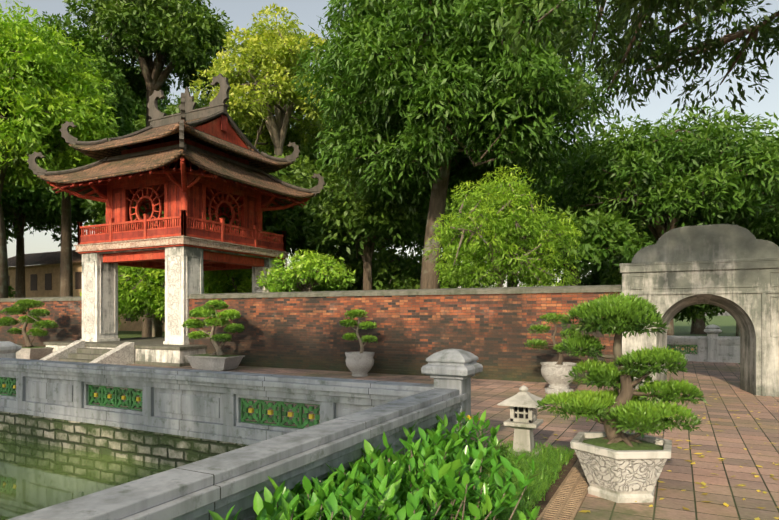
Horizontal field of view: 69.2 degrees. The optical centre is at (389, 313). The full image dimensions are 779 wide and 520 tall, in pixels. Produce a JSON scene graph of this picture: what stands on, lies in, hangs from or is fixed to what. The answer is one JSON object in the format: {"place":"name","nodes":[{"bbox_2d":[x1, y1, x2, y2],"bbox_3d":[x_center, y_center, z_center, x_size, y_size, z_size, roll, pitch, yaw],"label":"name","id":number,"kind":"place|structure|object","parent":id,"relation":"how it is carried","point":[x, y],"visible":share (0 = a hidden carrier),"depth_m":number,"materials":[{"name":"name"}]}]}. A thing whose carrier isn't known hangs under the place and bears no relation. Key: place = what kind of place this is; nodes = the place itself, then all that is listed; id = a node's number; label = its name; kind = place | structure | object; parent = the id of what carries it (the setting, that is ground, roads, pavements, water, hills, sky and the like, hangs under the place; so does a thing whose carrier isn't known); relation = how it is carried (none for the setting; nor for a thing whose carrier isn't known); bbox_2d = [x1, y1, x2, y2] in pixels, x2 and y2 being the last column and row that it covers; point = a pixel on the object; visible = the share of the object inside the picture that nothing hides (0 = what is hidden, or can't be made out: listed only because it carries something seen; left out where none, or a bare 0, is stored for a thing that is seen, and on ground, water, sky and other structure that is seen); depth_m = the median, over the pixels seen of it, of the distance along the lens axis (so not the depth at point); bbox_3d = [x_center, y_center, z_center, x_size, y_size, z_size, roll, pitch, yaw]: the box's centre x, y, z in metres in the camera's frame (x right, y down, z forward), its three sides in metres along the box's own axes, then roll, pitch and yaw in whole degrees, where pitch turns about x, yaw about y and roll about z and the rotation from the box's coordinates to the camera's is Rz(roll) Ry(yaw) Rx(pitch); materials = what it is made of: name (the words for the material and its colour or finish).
{"place":"outdoors","nodes":[
{"label":"outdoors","id":0,"kind":"place"},
{"bbox_2d":[0,0,119,297],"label":"tree","id":1,"kind":"object","parent":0,"point":[42,88],"depth_m":25.30,"materials":[{"name":"green plant"}]},
{"bbox_2d":[6,11,137,296],"bbox_3d":[-18.645,-7.788,32.519,8.504,18.788,8.065,0,0,27],"label":"tree","id":2,"kind":"object","parent":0,"point":[102,57],"depth_m":32.35,"materials":[{"name":"green plant"}]},
{"bbox_2d":[0,437,175,519],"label":"pond water","id":3,"kind":"structure","parent":0,"point":[35,476],"depth_m":7.16,"materials":[{"name":"green liquid"}]},
{"bbox_2d":[62,0,233,337],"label":"tree","id":4,"kind":"object","parent":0,"point":[185,51],"depth_m":34.34,"materials":[{"name":"green plant"}]},
{"bbox_2d":[0,411,352,481],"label":"pond retaining wall","id":5,"kind":"structure","parent":0,"point":[160,448],"depth_m":8.02,"materials":[{"name":"stone"}]},
{"bbox_2d":[47,157,309,248],"bbox_3d":[-7.728,-3.864,21.581,6.745,2.780,6.745,0,0,27],"label":"pavilion upper storey","id":6,"kind":"object","parent":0,"point":[193,193],"visible":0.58,"depth_m":20.29,"materials":[{"name":"red wood"}]},
{"bbox_2d":[37,147,316,213],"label":"pavilion roof","id":7,"kind":"structure","parent":6,"relation":"on","point":[132,165],"depth_m":19.78,"materials":[{"name":"brown tile"}]},
{"bbox_2d":[27,73,324,196],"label":"roof trim","id":8,"kind":"structure","parent":7,"relation":"attached to","point":[219,127],"depth_m":20.76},
{"bbox_2d":[68,114,292,172],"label":"pavilion roof","id":9,"kind":"structure","parent":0,"point":[170,132],"depth_m":20.87,"materials":[{"name":"brown tile"}]},
{"bbox_2d":[189,2,350,267],"bbox_3d":[-5.906,-7.593,30.805,8.820,18.399,9.042,0,0,27],"label":"yellow tree","id":10,"kind":"object","parent":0,"point":[269,48],"depth_m":28.85,"materials":[{"name":"plant"}]},
{"bbox_2d":[0,0,778,315],"label":"sky","id":11,"kind":"structure","parent":0,"point":[240,12],"materials":[{"name":"white"}]},
{"bbox_2d":[2,347,778,519],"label":"paving","id":12,"kind":"structure","parent":0,"point":[719,382],"depth_m":7.30,"materials":[{"name":"brown tile"}]},
{"bbox_2d":[0,341,21,387],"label":"post cap","id":13,"kind":"object","parent":12,"relation":"on","point":[8,349],"visible":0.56,"depth_m":12.25,"materials":[{"name":"grey stone"}]},
{"bbox_2d":[16,347,53,359],"bbox_3d":[-12.806,1.396,19.935,1.904,0.420,0.862,0,0,27],"label":"bonsai planter","id":14,"kind":"object","parent":12,"relation":"on","point":[32,353],"visible":0.42,"depth_m":19.48,"materials":[{"name":"stone"}]},
{"bbox_2d":[11,307,38,346],"bbox_3d":[-12.797,0.481,19.953,2.304,1.552,0.447,0,0,27],"label":"bonsai trunk","id":15,"kind":"object","parent":14,"relation":"on","point":[28,342],"visible":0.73,"depth_m":19.89,"materials":[{"name":"brown plant"}]},
{"bbox_2d":[0,299,58,336],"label":"bonsai foliage","id":16,"kind":"object","parent":15,"relation":"on","point":[24,305],"visible":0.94,"depth_m":19.79,"materials":[{"name":"green plant"}]},
{"bbox_2d":[22,346,47,347],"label":"potting soil","id":17,"kind":"structure","parent":14,"relation":"on","point":[35,347],"depth_m":19.60,"materials":[{"name":"brown soil"}]},
{"bbox_2d":[40,337,206,366],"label":"pavilion platform","id":18,"kind":"structure","parent":12,"relation":"on","point":[145,351],"depth_m":17.80,"materials":[{"name":"grey stone"}]},
{"bbox_2d":[80,246,281,344],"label":"stone pillars","id":19,"kind":"structure","parent":18,"relation":"on","point":[184,275],"depth_m":20.12,"materials":[{"name":"white stone"}]},
{"bbox_2d":[74,236,288,270],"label":"pavilion floor beams","id":20,"kind":"structure","parent":19,"relation":"on","point":[150,253],"depth_m":19.84,"materials":[{"name":"red wood"}]},
{"bbox_2d":[77,210,285,251],"bbox_3d":[-7.728,-2.894,21.581,5.320,0.840,5.320,0,0,27],"label":"balcony railing","id":21,"kind":"object","parent":20,"relation":"on","point":[108,232],"visible":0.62,"depth_m":19.54,"materials":[{"name":"red wood"}]},
{"bbox_2d":[184,355,244,370],"bbox_3d":[-5.033,1.406,16.248,1.586,0.400,0.776,0,0,27],"label":"bonsai planter","id":22,"kind":"object","parent":12,"relation":"on","point":[213,363],"visible":0.94,"depth_m":15.94,"materials":[{"name":"stone"}]},
{"bbox_2d":[189,354,241,356],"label":"potting soil","id":23,"kind":"structure","parent":22,"relation":"on","point":[215,355],"depth_m":16.13,"materials":[{"name":"brown soil"}]},
{"bbox_2d":[197,309,235,355],"bbox_3d":[-5.045,0.534,16.276,1.658,1.456,0.420,0,0,27],"label":"bonsai trunk","id":24,"kind":"object","parent":23,"relation":"on","point":[217,346],"visible":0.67,"depth_m":16.19,"materials":[{"name":"brown plant"}]},
{"bbox_2d":[181,300,244,341],"bbox_3d":[-5.028,0.192,16.280,2.238,1.258,0.889,0,0,27],"label":"bonsai foliage","id":25,"kind":"object","parent":24,"relation":"attached to","point":[205,310],"visible":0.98,"depth_m":16.12,"materials":[{"name":"green plant"}]},
{"bbox_2d":[0,358,433,444],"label":"parapet wall","id":26,"kind":"structure","parent":12,"relation":"on","point":[207,404],"depth_m":7.42,"materials":[{"name":"stone"}]},
{"bbox_2d":[7,388,467,519],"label":"stone parapet","id":27,"kind":"structure","parent":12,"relation":"on","point":[222,484],"depth_m":2.97,"materials":[{"name":"stone"}]},
{"bbox_2d":[345,352,374,376],"bbox_3d":[-0.763,1.304,14.517,0.763,0.605,0.763,0,0,27],"label":"plant pot","id":28,"kind":"object","parent":12,"relation":"on","point":[358,364],"visible":0.92,"depth_m":14.25,"materials":[{"name":"grey ceramic"}]},
{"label":"urn pot soil","id":29,"kind":"object","parent":28,"relation":"in","visible":0},
{"bbox_2d":[352,317,367,352],"bbox_3d":[-0.797,0.592,14.547,0.601,1.096,0.226,0,0,27],"label":"bonsai trunk","id":30,"kind":"object","parent":29,"relation":"on","point":[361,344],"visible":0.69,"depth_m":14.50,"materials":[{"name":"brown plant"}]},
{"bbox_2d":[339,309,377,342],"bbox_3d":[-0.813,0.317,14.561,1.122,0.898,0.623,0,0,27],"label":"bonsai foliage","id":31,"kind":"object","parent":30,"relation":"on","point":[351,313],"visible":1,"depth_m":14.45,"materials":[{"name":"green plant"}]},
{"bbox_2d":[189,292,621,384],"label":"brick wall","id":32,"kind":"structure","parent":12,"relation":"on","point":[411,333],"depth_m":14.79,"materials":[{"name":"red brick"}]},
{"bbox_2d":[188,285,621,298],"bbox_3d":[-0.600,-0.559,15.557,13.075,0.170,0.540,0,0,27],"label":"wall coping","id":33,"kind":"object","parent":32,"relation":"on","point":[540,289],"visible":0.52,"depth_m":14.50,"materials":[{"name":"grey stone"}]},
{"bbox_2d":[421,349,482,466],"bbox_3d":[0.650,0.984,5.825,0.499,1.245,0.499,0,0,27],"label":"stone post","id":34,"kind":"object","parent":12,"relation":"on","point":[452,368],"visible":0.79,"depth_m":5.67,"materials":[{"name":"stone"}]},
{"bbox_2d":[483,446,577,519],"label":"bed soil","id":35,"kind":"structure","parent":12,"relation":"on","point":[551,490],"depth_m":5.27,"materials":[{"name":"brown soil"}]},
{"bbox_2d":[208,410,539,519],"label":"shrub bed","id":36,"kind":"object","parent":35,"relation":"on","point":[400,499],"depth_m":3.48,"materials":[{"name":"green plant"}]},
{"bbox_2d":[497,385,542,458],"bbox_3d":[1.494,1.201,6.292,0.470,0.810,0.470,0,0,27],"label":"stone lantern","id":37,"kind":"object","parent":35,"relation":"on","point":[523,421],"visible":0.92,"depth_m":6.20,"materials":[{"name":"grey stone"}]},
{"bbox_2d":[540,362,576,393],"bbox_3d":[3.429,1.306,11.423,0.742,0.600,0.742,0,0,27],"label":"stone planter","id":38,"kind":"object","parent":12,"relation":"on","point":[554,375],"visible":0.88,"depth_m":11.20,"materials":[{"name":"grey stone"}]},
{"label":"urn pot soil","id":39,"kind":"object","parent":38,"relation":"in","visible":0},
{"bbox_2d":[541,321,562,364],"bbox_3d":[3.302,0.611,11.498,0.706,0.939,0.230,0,0,27],"label":"bonsai trunk","id":40,"kind":"object","parent":39,"relation":"on","point":[560,359],"visible":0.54,"depth_m":11.43,"materials":[{"name":"brown plant"}]},
{"bbox_2d":[524,311,581,352],"bbox_3d":[3.323,0.380,11.494,1.184,0.846,0.630,0,0,27],"label":"bonsai foliage","id":41,"kind":"object","parent":40,"relation":"on","point":[548,317],"visible":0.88,"depth_m":11.50,"materials":[{"name":"green plant"}]},
{"bbox_2d":[537,459,588,519],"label":"brick path","id":42,"kind":"structure","parent":12,"relation":"on","point":[565,502],"depth_m":4.88,"materials":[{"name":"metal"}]},
{"bbox_2d":[570,431,671,502],"bbox_3d":[2.070,1.371,5.043,0.804,0.470,0.925,0,0,27],"label":"bonsai pot","id":43,"kind":"object","parent":12,"relation":"on","point":[624,476],"visible":0.94,"depth_m":4.78,"materials":[{"name":"stone"}]},
{"bbox_2d":[535,292,707,446],"bbox_3d":[2.036,0.519,5.082,1.356,1.369,0.808,0,0,27],"label":"bonsai","id":44,"kind":"object","parent":43,"relation":"on","point":[628,313],"depth_m":4.91,"materials":[{"name":"green plant"}]},
{"bbox_2d":[582,437,662,450],"bbox_3d":[2.070,1.161,5.043,0.756,0.070,0.756,0,0,27],"label":"moss","id":45,"kind":"object","parent":43,"relation":"in","point":[620,445],"visible":0.4,"depth_m":4.94,"materials":[{"name":"green plant"}]},
{"bbox_2d":[540,396,778,519],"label":"fallen leaves","id":46,"kind":"object","parent":12,"relation":"on","point":[725,504],"visible":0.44,"depth_m":5.54,"materials":[{"name":"yellow plant"}]},
{"bbox_2d":[619,224,778,396],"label":"side gate","id":47,"kind":"structure","parent":12,"relation":"on","point":[732,270],"depth_m":11.44,"materials":[{"name":"grey concrete"}]},
{"bbox_2d":[704,324,721,361],"bbox_3d":[10.731,0.984,18.755,0.499,1.245,0.499,0,0,27],"label":"gate post","id":48,"kind":"object","parent":12,"relation":"on","point":[712,331],"visible":0.92,"depth_m":18.61,"materials":[{"name":"stone"}]},
{"bbox_2d":[118,316,739,363],"bbox_3d":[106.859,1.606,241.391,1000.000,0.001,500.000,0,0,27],"label":"garden ground","id":49,"kind":"structure","parent":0,"point":[726,325],"depth_m":56.90,"materials":[{"name":"green plant"}]},
{"bbox_2d":[8,285,15,297],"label":"bush leaves","id":50,"kind":"object","parent":49,"relation":"on","point":[10,289],"visible":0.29,"depth_m":37.78,"materials":[{"name":"green plant"}]},
{"bbox_2d":[2,183,21,240],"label":"tree leaves","id":51,"kind":"object","parent":49,"relation":"on","point":[9,233],"visible":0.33,"depth_m":52.67,"materials":[{"name":"green plant"}]},
{"bbox_2d":[0,167,100,297],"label":"tree leaves","id":52,"kind":"object","parent":49,"relation":"on","point":[43,198],"depth_m":53.19,"materials":[{"name":"green plant"}]},
{"bbox_2d":[8,250,164,331],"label":"distant building","id":53,"kind":"structure","parent":49,"relation":"on","point":[42,274],"depth_m":57.98,"materials":[{"name":"beige paint"}]},
{"bbox_2d":[25,52,180,234],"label":"tree leaves","id":54,"kind":"object","parent":49,"relation":"on","point":[139,108],"depth_m":60.92,"materials":[{"name":"green plant"}]},
{"bbox_2d":[80,266,215,336],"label":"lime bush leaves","id":55,"kind":"object","parent":49,"relation":"on","point":[154,279],"depth_m":28.88,"materials":[{"name":"green plant"}]},
{"bbox_2d":[79,92,293,254],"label":"tree leaves","id":56,"kind":"object","parent":49,"relation":"on","point":[171,109],"depth_m":45.63,"materials":[{"name":"green plant"}]},
{"bbox_2d":[142,272,246,324],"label":"bush leaves","id":57,"kind":"object","parent":49,"relation":"on","point":[163,310],"depth_m":38.16,"materials":[{"name":"green plant"}]},
{"bbox_2d":[204,262,298,293],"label":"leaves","id":58,"kind":"object","parent":49,"relation":"on","point":[220,281],"depth_m":25.35,"materials":[{"name":"green plant"}]},
{"bbox_2d":[256,249,355,291],"bbox_3d":[-3.145,-0.401,21.346,3.745,4.015,3.654,0,0,27],"label":"shrub","id":59,"kind":"object","parent":49,"relation":"on","point":[337,271],"depth_m":20.78,"materials":[{"name":"green plant"}]},
{"bbox_2d":[324,179,392,289],"bbox_3d":[-1.188,-2.666,27.020,5.147,8.543,5.011,0,0,27],"label":"tree","id":60,"kind":"object","parent":49,"relation":"on","point":[366,257],"visible":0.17,"depth_m":26.71,"materials":[{"name":"brown plant"}]},
{"bbox_2d":[294,156,428,260],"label":"tree leaves","id":61,"kind":"object","parent":60,"relation":"attached to","point":[357,220],"visible":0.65,"depth_m":24.84,"materials":[{"name":"green plant"}]},
{"bbox_2d":[258,102,470,259],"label":"tree leaves","id":62,"kind":"object","parent":49,"relation":"on","point":[308,151],"depth_m":40.17,"materials":[{"name":"green plant"}]},
{"bbox_2d":[313,240,417,290],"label":"bush leaves","id":63,"kind":"object","parent":49,"relation":"on","point":[354,264],"depth_m":30.40,"materials":[{"name":"green plant"}]},
{"bbox_2d":[369,246,484,289],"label":"bush leaves","id":64,"kind":"object","parent":49,"relation":"on","point":[408,276],"depth_m":28.15,"materials":[{"name":"green plant"}]},
{"bbox_2d":[290,0,621,288],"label":"tree","id":65,"kind":"object","parent":49,"relation":"on","point":[460,30],"depth_m":17.96,"materials":[{"name":"green plant"}]},
{"bbox_2d":[423,165,581,288],"bbox_3d":[3.522,-1.508,17.506,4.607,6.229,4.907,0,0,27],"label":"bush","id":66,"kind":"object","parent":49,"relation":"on","point":[467,257],"depth_m":16.63,"materials":[{"name":"green plant"}]},
{"bbox_2d":[441,151,589,286],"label":"tree leaves","id":67,"kind":"object","parent":49,"relation":"on","point":[466,206],"depth_m":37.65,"materials":[{"name":"green plant"}]},
{"bbox_2d":[559,235,614,285],"bbox_3d":[6.493,-0.853,20.767,2.524,4.919,3.098,0,0,-25],"label":"cottonwood tree","id":68,"kind":"object","parent":49,"relation":"on","point":[574,271],"visible":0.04,"depth_m":20.88,"materials":[{"name":"brown plant"}]},
{"bbox_2d":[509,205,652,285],"bbox_3d":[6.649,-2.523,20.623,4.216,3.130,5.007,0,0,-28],"label":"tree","id":69,"kind":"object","parent":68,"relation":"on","point":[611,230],"visible":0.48,"depth_m":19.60,"materials":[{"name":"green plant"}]},
{"bbox_2d":[519,140,667,258],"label":"tree leaves","id":70,"kind":"object","parent":49,"relation":"on","point":[626,214],"depth_m":38.98,"materials":[{"name":"green plant"}]},
{"bbox_2d":[548,241,723,323],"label":"bush leaves","id":71,"kind":"object","parent":49,"relation":"on","point":[611,276],"depth_m":31.58,"materials":[{"name":"green plant"}]},
{"bbox_2d":[522,102,778,349],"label":"tree","id":72,"kind":"object","parent":49,"relation":"on","point":[660,163],"depth_m":21.51,"materials":[{"name":"green plant"}]},
{"bbox_2d":[629,203,706,333],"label":"tree","id":73,"kind":"object","parent":49,"relation":"on","point":[698,327],"depth_m":43.87,"materials":[{"name":"green plant"}]},
{"bbox_2d":[667,335,739,362],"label":"parapet wall","id":74,"kind":"structure","parent":49,"relation":"on","point":[728,349],"depth_m":18.78,"materials":[{"name":"stone"}]},
{"bbox_2d":[679,304,739,336],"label":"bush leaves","id":75,"kind":"object","parent":49,"relation":"on","point":[709,314],"depth_m":31.99,"materials":[{"name":"green plant"}]},
{"bbox_2d":[696,179,778,245],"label":"tree leaves","id":76,"kind":"object","parent":49,"relation":"on","point":[774,239],"visible":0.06,"depth_m":29.53,"materials":[{"name":"green plant"}]},
{"bbox_3d":[-6.937,-3.153,29.886,7.510,9.519,7.168,0,0,27],"label":"tree wood","id":77,"kind":"object","parent":49,"relation":"on","visible":0},
{"bbox_2d":[162,150,346,259],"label":"tree leaves","id":78,"kind":"object","parent":77,"relation":"attached to","point":[275,221],"visible":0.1,"depth_m":27.18,"materials":[{"name":"green plant"}]},
{"bbox_2d":[445,438,574,519],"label":"mondo grass","id":79,"kind":"structure","parent":0,"point":[537,486],"depth_m":5.50,"materials":[{"name":"green plant"}]},
{"bbox_2d":[496,0,778,122],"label":"tree branches","id":80,"kind":"object","parent":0,"point":[622,16],"depth_m":9.33,"materials":[{"name":"green plant"}]},
{"label":"ground","id":81,"kind":"structure","parent":0,"visible":0},
{"bbox_2d":[0,301,81,346],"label":"brick wall","id":82,"kind":"structure","parent":81,"relation":"on","point":[66,316],"depth_m":21.49,"materials":[{"name":"red brick"}]},
{"bbox_2d":[0,296,81,301],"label":"wall coping","id":83,"kind":"object","parent":82,"relation":"on","point":[77,298],"depth_m":21.72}
]}

